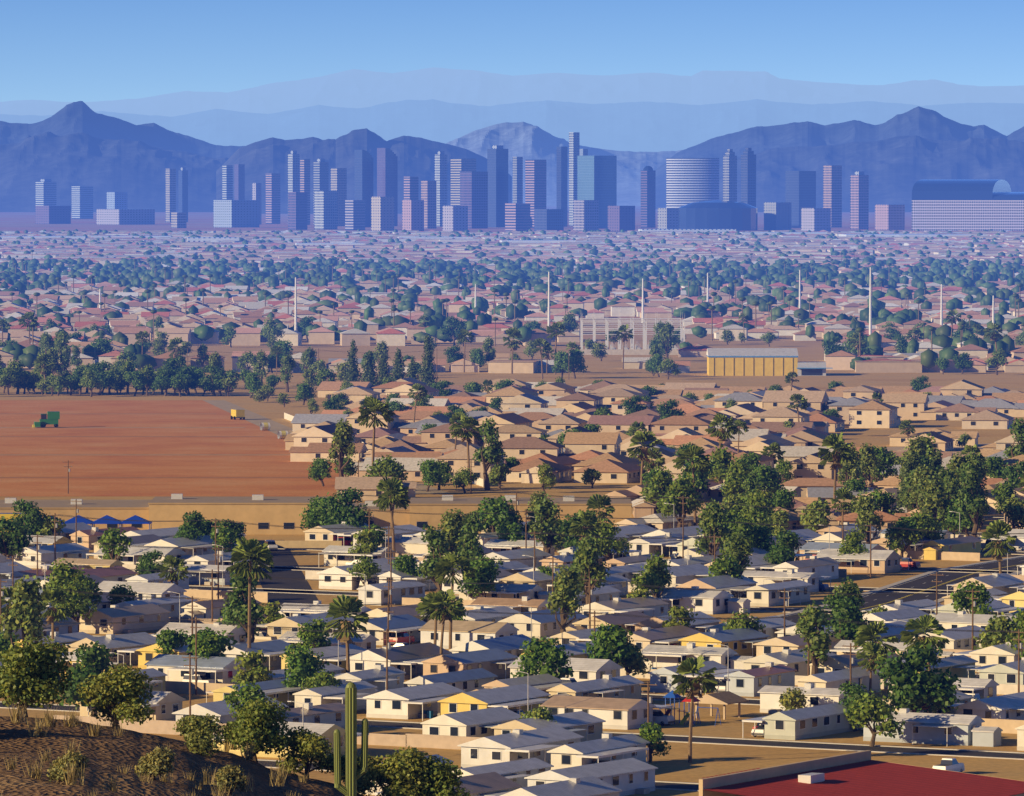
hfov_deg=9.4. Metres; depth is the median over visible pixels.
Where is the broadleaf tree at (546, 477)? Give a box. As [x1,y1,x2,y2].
[536,462,556,492]
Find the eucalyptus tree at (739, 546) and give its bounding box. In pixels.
[723,529,753,574]
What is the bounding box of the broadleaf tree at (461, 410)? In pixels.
[453,408,468,422]
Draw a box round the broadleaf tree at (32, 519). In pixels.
[9,499,44,534]
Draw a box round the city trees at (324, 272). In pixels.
[0,229,1023,369]
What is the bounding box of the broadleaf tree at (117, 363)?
[110,360,122,368]
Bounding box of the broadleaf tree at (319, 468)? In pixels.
[306,457,331,485]
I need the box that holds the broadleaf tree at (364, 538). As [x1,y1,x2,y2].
[348,529,381,559]
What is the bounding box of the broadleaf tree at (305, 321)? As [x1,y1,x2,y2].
[298,316,314,340]
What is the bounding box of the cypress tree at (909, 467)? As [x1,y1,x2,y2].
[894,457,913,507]
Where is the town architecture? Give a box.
[0,267,1023,795]
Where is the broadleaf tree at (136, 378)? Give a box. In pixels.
[122,370,144,395]
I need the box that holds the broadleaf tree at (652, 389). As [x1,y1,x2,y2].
[640,385,657,394]
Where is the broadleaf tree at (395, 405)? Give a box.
[388,400,405,411]
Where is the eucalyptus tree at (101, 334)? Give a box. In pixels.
[98,329,105,339]
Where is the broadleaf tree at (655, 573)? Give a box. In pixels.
[630,551,672,597]
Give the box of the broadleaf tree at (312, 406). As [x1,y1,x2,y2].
[307,398,319,413]
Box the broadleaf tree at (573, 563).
[568,552,600,579]
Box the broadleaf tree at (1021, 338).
[1016,335,1023,344]
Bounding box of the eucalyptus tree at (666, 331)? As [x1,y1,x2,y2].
[658,321,676,359]
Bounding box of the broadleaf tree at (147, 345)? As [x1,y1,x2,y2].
[138,340,153,353]
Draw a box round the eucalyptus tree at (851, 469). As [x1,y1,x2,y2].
[837,444,862,486]
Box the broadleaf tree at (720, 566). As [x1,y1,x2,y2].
[703,553,743,578]
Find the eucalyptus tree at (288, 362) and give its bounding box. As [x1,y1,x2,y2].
[279,352,295,391]
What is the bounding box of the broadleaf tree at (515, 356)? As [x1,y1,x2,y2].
[508,352,519,359]
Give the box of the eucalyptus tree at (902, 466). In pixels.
[896,457,909,487]
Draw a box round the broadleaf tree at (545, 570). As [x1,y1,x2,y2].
[536,565,554,575]
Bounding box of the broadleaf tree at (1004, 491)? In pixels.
[991,482,1017,514]
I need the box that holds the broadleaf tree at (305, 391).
[295,382,315,404]
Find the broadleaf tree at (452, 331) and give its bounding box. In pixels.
[440,316,466,344]
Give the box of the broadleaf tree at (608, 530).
[592,518,632,559]
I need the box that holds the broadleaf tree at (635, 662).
[611,643,651,675]
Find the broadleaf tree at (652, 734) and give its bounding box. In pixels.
[639,721,670,762]
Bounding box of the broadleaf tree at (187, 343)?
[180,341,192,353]
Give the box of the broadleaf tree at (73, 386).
[66,374,80,394]
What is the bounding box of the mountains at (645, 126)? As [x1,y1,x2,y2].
[0,99,1023,151]
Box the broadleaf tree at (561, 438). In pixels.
[557,428,581,447]
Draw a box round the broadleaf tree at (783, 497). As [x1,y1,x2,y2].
[768,487,796,512]
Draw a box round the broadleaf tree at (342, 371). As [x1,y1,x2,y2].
[334,362,349,381]
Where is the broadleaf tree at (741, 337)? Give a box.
[737,332,746,342]
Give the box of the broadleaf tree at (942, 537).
[913,514,944,538]
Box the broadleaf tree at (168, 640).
[154,627,189,653]
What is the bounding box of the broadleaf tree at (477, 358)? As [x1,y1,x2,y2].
[469,348,486,366]
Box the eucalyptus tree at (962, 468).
[957,461,979,494]
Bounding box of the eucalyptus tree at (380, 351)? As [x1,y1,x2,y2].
[372,341,389,365]
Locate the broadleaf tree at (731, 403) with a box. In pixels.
[725,398,737,407]
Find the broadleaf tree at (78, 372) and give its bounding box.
[68,367,85,394]
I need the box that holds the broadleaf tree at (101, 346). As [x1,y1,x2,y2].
[91,338,114,359]
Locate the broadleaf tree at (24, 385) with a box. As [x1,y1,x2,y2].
[12,370,31,393]
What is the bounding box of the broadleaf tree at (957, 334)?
[952,330,967,336]
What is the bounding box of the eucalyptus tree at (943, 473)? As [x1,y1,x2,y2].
[934,465,959,496]
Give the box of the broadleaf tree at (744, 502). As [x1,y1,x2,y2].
[731,489,779,516]
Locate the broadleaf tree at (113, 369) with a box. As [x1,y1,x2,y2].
[104,366,119,393]
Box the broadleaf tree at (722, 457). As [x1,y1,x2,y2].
[707,444,735,483]
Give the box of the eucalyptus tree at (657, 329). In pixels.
[652,320,663,346]
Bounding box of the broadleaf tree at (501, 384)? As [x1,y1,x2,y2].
[494,378,514,389]
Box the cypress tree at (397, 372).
[388,348,406,380]
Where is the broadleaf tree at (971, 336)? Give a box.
[964,334,977,338]
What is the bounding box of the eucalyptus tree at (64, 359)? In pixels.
[56,351,71,375]
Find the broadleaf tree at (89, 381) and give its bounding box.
[78,368,103,396]
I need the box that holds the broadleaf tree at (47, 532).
[36,527,53,535]
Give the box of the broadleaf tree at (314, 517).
[299,495,337,529]
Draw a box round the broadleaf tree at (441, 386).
[430,381,451,395]
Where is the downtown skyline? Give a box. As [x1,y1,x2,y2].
[0,132,1023,245]
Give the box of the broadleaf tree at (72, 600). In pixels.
[54,580,96,631]
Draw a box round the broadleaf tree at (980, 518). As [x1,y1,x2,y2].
[978,510,986,530]
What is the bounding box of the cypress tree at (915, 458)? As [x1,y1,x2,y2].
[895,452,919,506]
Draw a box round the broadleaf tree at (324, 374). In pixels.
[313,368,336,388]
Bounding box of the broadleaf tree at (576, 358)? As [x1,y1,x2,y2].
[561,348,587,378]
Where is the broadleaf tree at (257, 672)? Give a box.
[230,648,275,684]
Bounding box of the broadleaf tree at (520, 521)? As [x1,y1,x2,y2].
[489,504,524,531]
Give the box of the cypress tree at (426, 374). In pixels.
[416,334,440,385]
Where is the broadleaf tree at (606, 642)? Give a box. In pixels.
[583,622,634,663]
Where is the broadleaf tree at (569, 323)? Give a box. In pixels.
[559,311,578,332]
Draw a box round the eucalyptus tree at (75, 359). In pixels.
[70,346,82,365]
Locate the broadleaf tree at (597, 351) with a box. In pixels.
[590,342,606,360]
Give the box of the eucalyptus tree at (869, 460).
[858,442,881,486]
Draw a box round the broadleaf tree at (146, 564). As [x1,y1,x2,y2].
[135,549,163,574]
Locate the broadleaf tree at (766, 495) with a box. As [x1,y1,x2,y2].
[762,491,773,498]
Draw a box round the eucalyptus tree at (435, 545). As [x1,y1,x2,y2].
[415,524,451,591]
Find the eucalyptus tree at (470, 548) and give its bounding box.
[456,512,485,561]
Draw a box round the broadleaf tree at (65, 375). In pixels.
[61,373,74,393]
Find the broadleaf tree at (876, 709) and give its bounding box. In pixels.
[843,689,904,746]
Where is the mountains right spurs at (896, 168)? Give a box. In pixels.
[719,135,1023,211]
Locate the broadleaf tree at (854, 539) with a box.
[837,528,868,555]
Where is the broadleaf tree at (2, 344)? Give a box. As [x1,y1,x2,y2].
[0,340,7,346]
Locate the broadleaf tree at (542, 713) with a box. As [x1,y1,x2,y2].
[519,704,556,721]
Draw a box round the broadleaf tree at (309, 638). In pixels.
[281,617,331,651]
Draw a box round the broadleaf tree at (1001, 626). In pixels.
[973,612,1023,649]
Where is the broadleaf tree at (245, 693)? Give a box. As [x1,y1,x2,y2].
[222,681,270,719]
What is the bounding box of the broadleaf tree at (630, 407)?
[621,395,648,414]
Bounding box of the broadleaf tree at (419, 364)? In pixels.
[407,363,421,373]
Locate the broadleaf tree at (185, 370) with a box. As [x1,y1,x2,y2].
[176,364,199,393]
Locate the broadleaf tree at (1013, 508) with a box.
[995,494,1023,528]
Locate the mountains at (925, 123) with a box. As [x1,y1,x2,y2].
[655,106,1023,208]
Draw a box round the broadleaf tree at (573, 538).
[555,509,598,548]
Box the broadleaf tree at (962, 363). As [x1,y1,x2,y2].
[952,352,973,373]
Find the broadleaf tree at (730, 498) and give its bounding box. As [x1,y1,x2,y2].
[721,492,741,510]
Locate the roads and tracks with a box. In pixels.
[0,400,1023,789]
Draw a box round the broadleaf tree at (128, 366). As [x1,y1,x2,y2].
[116,358,137,393]
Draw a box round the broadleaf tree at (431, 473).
[417,458,445,491]
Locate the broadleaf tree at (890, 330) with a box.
[883,327,901,339]
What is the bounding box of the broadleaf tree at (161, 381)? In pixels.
[150,367,175,395]
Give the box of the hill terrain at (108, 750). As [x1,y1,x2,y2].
[0,716,359,795]
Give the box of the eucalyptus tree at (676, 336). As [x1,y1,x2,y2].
[673,329,681,346]
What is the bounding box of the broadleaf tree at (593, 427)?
[582,424,601,431]
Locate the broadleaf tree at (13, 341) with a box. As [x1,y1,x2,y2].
[5,339,18,344]
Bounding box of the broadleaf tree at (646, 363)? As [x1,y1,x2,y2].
[644,358,655,375]
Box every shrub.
[251,389,269,401]
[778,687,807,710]
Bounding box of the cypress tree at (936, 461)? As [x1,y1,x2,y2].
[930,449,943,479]
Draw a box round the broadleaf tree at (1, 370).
[0,367,10,392]
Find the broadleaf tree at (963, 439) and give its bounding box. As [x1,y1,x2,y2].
[955,432,972,448]
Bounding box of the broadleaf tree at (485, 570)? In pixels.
[457,554,502,596]
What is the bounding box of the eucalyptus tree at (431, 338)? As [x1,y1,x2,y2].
[425,335,436,355]
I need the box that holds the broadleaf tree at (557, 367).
[552,351,573,377]
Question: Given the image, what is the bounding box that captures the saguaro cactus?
[334,682,368,795]
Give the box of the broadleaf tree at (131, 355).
[116,350,140,368]
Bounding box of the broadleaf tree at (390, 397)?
[383,392,400,402]
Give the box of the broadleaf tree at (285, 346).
[270,339,293,364]
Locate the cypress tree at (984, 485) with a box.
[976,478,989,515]
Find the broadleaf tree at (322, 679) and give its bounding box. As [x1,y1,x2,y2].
[298,669,341,689]
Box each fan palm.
[0,318,11,340]
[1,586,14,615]
[18,311,38,343]
[34,353,54,394]
[39,587,72,639]
[135,330,149,369]
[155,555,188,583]
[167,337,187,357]
[225,536,273,647]
[271,345,282,374]
[323,594,368,672]
[356,397,394,465]
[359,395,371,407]
[372,476,410,556]
[377,488,409,536]
[407,383,427,422]
[415,591,454,644]
[417,315,429,326]
[427,589,463,654]
[434,551,475,649]
[449,411,469,449]
[450,415,482,484]
[456,329,474,371]
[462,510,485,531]
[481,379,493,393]
[503,327,522,373]
[532,338,549,378]
[540,345,553,374]
[546,321,565,374]
[566,341,580,372]
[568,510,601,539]
[586,494,615,522]
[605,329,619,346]
[616,324,633,368]
[627,430,659,484]
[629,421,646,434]
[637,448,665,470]
[671,655,717,762]
[672,445,710,525]
[705,412,738,483]
[733,419,748,452]
[738,313,748,342]
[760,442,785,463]
[785,372,798,390]
[787,393,808,421]
[817,432,854,505]
[827,442,846,480]
[830,488,856,524]
[850,332,866,354]
[851,620,898,669]
[855,641,887,694]
[871,392,883,401]
[899,420,915,439]
[899,614,949,670]
[906,327,923,341]
[946,309,961,336]
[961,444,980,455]
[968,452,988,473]
[972,323,982,337]
[981,519,1016,573]
[983,323,1002,350]
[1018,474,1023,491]
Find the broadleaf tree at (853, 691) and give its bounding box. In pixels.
[838,681,867,731]
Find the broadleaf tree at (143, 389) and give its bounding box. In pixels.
[138,384,152,394]
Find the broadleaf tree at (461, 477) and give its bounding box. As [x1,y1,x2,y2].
[449,467,478,492]
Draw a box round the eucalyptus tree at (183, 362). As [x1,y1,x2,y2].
[176,355,185,366]
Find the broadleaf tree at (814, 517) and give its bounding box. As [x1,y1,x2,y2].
[799,497,832,532]
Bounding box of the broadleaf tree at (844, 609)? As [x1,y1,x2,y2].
[821,592,871,640]
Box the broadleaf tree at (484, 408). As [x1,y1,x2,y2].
[471,406,488,410]
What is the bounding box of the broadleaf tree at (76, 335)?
[68,331,84,340]
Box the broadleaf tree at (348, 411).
[342,409,354,413]
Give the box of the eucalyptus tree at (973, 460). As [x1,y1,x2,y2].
[955,450,989,499]
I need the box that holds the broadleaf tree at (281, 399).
[275,392,290,406]
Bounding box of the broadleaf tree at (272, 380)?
[264,374,281,387]
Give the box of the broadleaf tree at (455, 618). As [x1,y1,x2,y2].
[429,598,468,620]
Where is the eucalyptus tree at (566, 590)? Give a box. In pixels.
[545,565,583,632]
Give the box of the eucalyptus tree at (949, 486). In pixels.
[937,475,958,532]
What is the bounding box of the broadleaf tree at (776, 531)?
[770,526,787,535]
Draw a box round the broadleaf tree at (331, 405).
[322,397,344,409]
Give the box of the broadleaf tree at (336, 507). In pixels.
[321,487,372,526]
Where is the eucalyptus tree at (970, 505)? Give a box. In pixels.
[952,464,989,537]
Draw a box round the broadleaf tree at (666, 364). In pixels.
[657,357,680,379]
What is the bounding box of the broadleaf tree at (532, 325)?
[524,320,540,329]
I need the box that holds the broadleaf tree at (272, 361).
[266,353,282,372]
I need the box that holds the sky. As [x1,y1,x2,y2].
[0,0,1023,101]
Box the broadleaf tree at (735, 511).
[726,506,742,518]
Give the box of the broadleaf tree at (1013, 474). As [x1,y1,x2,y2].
[1001,460,1023,487]
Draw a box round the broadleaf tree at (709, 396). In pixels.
[703,393,714,399]
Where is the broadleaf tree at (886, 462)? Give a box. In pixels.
[858,445,897,481]
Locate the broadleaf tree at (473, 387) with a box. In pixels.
[463,381,482,391]
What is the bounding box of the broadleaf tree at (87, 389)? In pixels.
[72,363,94,392]
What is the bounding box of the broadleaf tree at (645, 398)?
[642,395,653,408]
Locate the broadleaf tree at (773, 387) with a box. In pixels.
[768,384,783,390]
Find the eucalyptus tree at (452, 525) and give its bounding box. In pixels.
[438,508,464,571]
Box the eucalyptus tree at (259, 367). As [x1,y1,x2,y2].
[252,349,269,385]
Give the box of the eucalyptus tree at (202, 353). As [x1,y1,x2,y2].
[195,344,209,370]
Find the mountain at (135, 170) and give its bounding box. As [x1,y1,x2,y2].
[0,131,228,211]
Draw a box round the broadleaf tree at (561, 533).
[555,520,566,551]
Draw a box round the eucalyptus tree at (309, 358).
[303,346,316,367]
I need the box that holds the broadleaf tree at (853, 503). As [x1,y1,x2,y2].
[848,499,857,512]
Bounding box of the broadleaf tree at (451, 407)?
[443,404,459,417]
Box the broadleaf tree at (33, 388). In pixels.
[26,372,36,393]
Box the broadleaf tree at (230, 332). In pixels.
[221,326,235,346]
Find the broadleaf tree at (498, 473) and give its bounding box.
[488,464,512,488]
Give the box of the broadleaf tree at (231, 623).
[216,607,258,637]
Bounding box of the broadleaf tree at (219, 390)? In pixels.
[211,378,227,395]
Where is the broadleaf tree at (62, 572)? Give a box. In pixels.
[42,558,93,604]
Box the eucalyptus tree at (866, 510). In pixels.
[854,491,884,543]
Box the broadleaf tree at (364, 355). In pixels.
[359,352,376,366]
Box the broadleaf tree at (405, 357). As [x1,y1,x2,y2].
[402,355,414,360]
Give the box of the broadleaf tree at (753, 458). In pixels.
[732,451,760,466]
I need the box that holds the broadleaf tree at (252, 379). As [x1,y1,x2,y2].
[242,371,263,397]
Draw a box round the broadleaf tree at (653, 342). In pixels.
[649,337,671,355]
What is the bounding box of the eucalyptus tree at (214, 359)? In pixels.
[208,351,224,371]
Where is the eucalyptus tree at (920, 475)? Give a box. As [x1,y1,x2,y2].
[908,464,931,512]
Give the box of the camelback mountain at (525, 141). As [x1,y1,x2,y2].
[446,122,681,205]
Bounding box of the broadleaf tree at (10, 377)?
[0,365,19,394]
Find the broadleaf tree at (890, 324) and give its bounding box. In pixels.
[879,321,897,327]
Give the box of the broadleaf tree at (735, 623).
[722,608,765,631]
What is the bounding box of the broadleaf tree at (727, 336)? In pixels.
[720,330,734,344]
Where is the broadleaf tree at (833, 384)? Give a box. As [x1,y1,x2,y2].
[828,380,844,388]
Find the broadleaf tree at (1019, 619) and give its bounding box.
[1004,609,1023,653]
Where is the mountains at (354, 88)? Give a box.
[0,67,1023,116]
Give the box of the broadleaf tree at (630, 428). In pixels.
[624,422,640,435]
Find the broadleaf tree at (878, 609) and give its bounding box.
[865,604,887,613]
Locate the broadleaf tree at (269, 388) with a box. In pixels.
[261,384,275,400]
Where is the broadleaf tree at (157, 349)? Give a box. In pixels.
[151,340,166,355]
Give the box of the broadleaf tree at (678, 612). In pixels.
[662,606,697,629]
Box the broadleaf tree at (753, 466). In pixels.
[746,463,761,477]
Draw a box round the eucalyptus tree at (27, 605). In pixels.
[0,574,45,649]
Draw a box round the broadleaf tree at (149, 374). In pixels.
[140,364,155,394]
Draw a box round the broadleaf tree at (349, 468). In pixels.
[334,457,357,476]
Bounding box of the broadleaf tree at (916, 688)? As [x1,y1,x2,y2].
[875,642,961,713]
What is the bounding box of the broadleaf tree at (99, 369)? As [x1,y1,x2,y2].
[86,360,116,394]
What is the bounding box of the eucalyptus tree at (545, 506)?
[528,494,566,553]
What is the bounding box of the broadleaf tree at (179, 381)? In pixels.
[170,373,192,396]
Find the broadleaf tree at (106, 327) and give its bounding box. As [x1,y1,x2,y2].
[99,325,113,334]
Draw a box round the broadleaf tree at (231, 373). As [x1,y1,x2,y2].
[226,370,240,389]
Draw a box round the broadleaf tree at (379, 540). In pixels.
[359,524,387,545]
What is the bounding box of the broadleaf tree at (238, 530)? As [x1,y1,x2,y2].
[210,519,246,551]
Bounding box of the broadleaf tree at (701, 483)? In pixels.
[676,457,714,501]
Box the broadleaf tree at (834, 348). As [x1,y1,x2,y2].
[822,336,845,354]
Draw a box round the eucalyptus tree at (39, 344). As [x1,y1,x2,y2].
[37,333,55,355]
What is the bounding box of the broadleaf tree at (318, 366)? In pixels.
[309,358,326,375]
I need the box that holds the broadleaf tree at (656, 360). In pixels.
[646,353,664,376]
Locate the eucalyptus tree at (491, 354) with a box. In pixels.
[482,335,495,361]
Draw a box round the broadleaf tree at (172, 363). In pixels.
[162,356,181,388]
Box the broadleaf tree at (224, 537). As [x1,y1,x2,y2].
[210,524,244,553]
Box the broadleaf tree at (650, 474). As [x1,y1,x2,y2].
[642,467,673,484]
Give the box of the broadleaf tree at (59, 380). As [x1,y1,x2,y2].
[46,373,71,395]
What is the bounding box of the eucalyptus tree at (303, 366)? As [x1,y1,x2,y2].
[299,351,307,371]
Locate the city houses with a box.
[0,230,1023,372]
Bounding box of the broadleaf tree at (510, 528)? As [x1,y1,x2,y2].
[496,522,528,540]
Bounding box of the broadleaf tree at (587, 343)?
[583,338,594,348]
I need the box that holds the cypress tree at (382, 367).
[376,354,391,384]
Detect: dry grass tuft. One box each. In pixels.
[3,755,16,769]
[6,701,26,722]
[21,759,44,778]
[26,715,46,736]
[38,706,61,726]
[38,749,51,760]
[40,725,48,736]
[42,713,56,726]
[57,707,78,726]
[62,739,80,754]
[62,760,87,784]
[75,716,82,725]
[87,724,99,735]
[89,720,102,735]
[101,773,118,791]
[106,716,121,728]
[114,726,124,735]
[116,762,130,774]
[136,771,153,782]
[159,773,172,782]
[183,771,195,781]
[195,779,203,789]
[201,765,215,784]
[211,784,233,795]
[224,734,239,749]
[238,740,255,759]
[238,771,253,791]
[269,765,287,785]
[270,760,288,781]
[297,771,308,782]
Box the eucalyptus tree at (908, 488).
[901,470,917,512]
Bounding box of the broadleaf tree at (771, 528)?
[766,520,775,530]
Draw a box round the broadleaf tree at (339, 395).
[330,392,348,404]
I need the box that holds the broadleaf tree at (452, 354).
[443,345,466,362]
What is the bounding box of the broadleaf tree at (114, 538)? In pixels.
[96,527,132,561]
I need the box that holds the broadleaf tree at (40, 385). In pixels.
[34,381,50,394]
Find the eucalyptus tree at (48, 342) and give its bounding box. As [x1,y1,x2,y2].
[40,332,54,353]
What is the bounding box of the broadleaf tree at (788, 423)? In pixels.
[782,420,793,427]
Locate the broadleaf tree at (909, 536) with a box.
[883,518,925,557]
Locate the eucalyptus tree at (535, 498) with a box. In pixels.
[525,490,546,540]
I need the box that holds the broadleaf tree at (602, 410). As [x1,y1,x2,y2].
[594,406,612,414]
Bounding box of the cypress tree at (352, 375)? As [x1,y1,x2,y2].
[343,339,361,381]
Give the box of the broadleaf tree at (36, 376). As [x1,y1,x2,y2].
[29,361,52,393]
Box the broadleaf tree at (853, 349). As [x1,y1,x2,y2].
[841,333,869,354]
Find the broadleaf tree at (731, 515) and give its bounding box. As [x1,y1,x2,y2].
[701,508,740,536]
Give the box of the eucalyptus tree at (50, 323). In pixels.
[44,318,55,329]
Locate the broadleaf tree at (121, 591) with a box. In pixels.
[106,584,136,607]
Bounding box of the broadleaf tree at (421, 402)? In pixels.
[413,398,428,405]
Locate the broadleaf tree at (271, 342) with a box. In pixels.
[265,335,277,348]
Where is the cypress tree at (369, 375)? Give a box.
[360,350,380,384]
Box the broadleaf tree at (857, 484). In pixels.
[841,478,867,492]
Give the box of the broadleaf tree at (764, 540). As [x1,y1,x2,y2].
[744,525,774,550]
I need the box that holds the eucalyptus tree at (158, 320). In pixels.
[154,315,163,334]
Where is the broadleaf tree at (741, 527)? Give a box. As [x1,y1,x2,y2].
[719,516,763,555]
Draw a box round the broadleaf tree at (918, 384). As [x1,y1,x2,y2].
[909,375,930,390]
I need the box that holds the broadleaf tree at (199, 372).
[192,369,204,392]
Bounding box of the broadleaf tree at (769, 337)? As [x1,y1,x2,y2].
[760,331,777,346]
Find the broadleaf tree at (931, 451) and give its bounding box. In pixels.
[901,433,941,461]
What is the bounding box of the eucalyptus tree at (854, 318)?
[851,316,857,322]
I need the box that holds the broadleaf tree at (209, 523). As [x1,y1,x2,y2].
[199,518,222,535]
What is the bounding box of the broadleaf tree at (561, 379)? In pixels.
[555,376,564,382]
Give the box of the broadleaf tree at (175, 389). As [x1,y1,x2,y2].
[169,370,187,395]
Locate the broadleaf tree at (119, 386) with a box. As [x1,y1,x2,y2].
[111,373,124,393]
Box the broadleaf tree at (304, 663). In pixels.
[281,646,329,694]
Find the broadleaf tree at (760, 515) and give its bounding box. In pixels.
[738,490,771,527]
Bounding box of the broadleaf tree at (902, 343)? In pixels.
[893,334,907,352]
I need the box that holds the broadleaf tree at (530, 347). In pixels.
[523,339,537,358]
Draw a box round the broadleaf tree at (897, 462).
[879,450,902,464]
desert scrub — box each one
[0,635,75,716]
[46,750,89,784]
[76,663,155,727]
[134,746,177,779]
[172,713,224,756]
[214,764,247,794]
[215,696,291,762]
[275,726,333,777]
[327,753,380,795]
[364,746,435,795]
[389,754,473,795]
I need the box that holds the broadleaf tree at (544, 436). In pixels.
[540,434,550,439]
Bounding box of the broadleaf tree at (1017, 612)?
[1011,607,1023,618]
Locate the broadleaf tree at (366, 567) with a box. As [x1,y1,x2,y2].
[347,555,381,584]
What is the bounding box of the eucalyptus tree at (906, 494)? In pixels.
[899,470,922,510]
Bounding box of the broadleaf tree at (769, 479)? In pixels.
[752,464,785,495]
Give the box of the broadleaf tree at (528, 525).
[522,521,532,533]
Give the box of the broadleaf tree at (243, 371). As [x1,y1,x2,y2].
[239,368,250,387]
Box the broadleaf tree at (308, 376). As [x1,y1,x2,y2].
[300,368,318,387]
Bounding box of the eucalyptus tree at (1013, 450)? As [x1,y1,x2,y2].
[1003,418,1023,458]
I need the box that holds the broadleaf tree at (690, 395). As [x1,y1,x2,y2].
[684,392,698,399]
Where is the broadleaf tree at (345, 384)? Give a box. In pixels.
[339,380,353,390]
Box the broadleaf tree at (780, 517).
[769,509,789,528]
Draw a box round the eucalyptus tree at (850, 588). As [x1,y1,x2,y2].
[830,576,864,634]
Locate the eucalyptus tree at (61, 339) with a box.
[55,328,71,373]
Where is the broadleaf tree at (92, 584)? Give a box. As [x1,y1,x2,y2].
[56,568,102,605]
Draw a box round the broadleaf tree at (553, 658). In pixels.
[510,636,573,678]
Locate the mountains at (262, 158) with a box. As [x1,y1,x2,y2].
[216,128,511,213]
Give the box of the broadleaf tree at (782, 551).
[763,530,802,563]
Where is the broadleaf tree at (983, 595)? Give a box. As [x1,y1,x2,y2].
[950,580,994,614]
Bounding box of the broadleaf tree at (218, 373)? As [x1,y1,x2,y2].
[200,364,225,395]
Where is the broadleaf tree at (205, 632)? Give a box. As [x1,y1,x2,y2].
[182,627,237,656]
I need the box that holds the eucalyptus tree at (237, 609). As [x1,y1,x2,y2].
[221,562,265,642]
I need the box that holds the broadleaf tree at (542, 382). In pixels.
[535,380,546,386]
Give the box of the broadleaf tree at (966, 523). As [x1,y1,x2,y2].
[939,494,984,535]
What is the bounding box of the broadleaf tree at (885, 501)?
[870,488,904,514]
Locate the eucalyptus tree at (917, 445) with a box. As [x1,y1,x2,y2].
[902,435,927,463]
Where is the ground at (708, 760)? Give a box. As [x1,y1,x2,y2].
[0,206,1023,795]
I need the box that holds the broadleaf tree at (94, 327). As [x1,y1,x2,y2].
[86,323,98,332]
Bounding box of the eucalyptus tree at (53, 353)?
[46,347,58,374]
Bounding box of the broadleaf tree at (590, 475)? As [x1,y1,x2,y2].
[581,468,601,487]
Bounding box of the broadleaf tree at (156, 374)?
[153,366,171,393]
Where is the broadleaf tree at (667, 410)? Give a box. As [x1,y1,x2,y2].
[656,399,684,419]
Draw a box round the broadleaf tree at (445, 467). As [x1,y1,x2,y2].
[434,460,453,489]
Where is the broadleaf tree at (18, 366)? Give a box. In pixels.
[3,358,30,393]
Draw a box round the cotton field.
[0,400,338,495]
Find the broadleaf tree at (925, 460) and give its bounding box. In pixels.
[917,455,936,474]
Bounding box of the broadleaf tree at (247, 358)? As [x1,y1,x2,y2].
[236,350,258,369]
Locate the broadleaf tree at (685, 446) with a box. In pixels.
[673,442,696,458]
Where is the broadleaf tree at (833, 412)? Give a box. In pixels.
[823,408,840,417]
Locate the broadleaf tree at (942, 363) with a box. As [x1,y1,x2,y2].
[934,357,949,373]
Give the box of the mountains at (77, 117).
[0,101,243,158]
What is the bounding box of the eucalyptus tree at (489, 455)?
[472,418,507,489]
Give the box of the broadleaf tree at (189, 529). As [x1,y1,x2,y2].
[173,510,203,539]
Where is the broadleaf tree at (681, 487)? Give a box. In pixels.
[654,473,704,527]
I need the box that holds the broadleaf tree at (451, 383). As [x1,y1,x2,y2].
[437,380,453,384]
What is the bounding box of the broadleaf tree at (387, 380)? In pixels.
[380,377,394,384]
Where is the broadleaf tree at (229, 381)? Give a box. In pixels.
[220,373,237,395]
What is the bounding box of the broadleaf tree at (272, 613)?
[258,601,285,629]
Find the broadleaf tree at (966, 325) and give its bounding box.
[957,318,973,332]
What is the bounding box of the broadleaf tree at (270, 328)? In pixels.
[260,317,284,337]
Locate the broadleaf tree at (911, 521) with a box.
[894,515,922,535]
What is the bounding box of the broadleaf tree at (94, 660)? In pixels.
[58,640,115,716]
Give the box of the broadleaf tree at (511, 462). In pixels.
[504,456,522,467]
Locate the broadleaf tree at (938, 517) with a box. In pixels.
[937,503,958,533]
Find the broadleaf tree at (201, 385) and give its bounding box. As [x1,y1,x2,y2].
[195,378,211,395]
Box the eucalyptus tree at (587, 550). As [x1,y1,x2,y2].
[571,532,610,604]
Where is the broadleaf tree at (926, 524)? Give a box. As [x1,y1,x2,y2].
[896,508,945,540]
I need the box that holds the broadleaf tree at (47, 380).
[41,374,63,395]
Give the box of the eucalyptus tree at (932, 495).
[920,475,953,525]
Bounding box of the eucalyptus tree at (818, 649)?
[794,600,831,674]
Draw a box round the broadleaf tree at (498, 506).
[476,495,522,532]
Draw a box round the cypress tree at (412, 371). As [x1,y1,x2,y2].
[405,358,418,379]
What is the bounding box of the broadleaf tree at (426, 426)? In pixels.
[419,423,436,433]
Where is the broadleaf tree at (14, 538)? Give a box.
[0,516,32,557]
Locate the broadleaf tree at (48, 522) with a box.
[37,512,65,534]
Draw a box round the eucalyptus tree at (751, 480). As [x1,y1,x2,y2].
[742,470,759,499]
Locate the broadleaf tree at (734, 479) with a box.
[720,458,761,495]
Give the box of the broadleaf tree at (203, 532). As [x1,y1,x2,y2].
[198,524,208,534]
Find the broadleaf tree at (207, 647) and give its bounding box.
[185,632,225,660]
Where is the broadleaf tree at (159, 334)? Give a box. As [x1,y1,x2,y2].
[153,331,169,348]
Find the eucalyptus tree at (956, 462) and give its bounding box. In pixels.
[945,452,965,486]
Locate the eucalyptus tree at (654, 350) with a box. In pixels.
[649,343,660,356]
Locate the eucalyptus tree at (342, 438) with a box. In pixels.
[328,418,359,476]
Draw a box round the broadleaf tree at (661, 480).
[639,466,673,512]
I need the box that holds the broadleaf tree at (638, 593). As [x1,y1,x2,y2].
[626,589,649,597]
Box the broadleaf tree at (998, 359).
[984,348,1008,374]
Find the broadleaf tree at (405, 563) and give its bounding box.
[392,554,422,575]
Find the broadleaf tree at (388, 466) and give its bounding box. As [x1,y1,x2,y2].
[362,454,407,481]

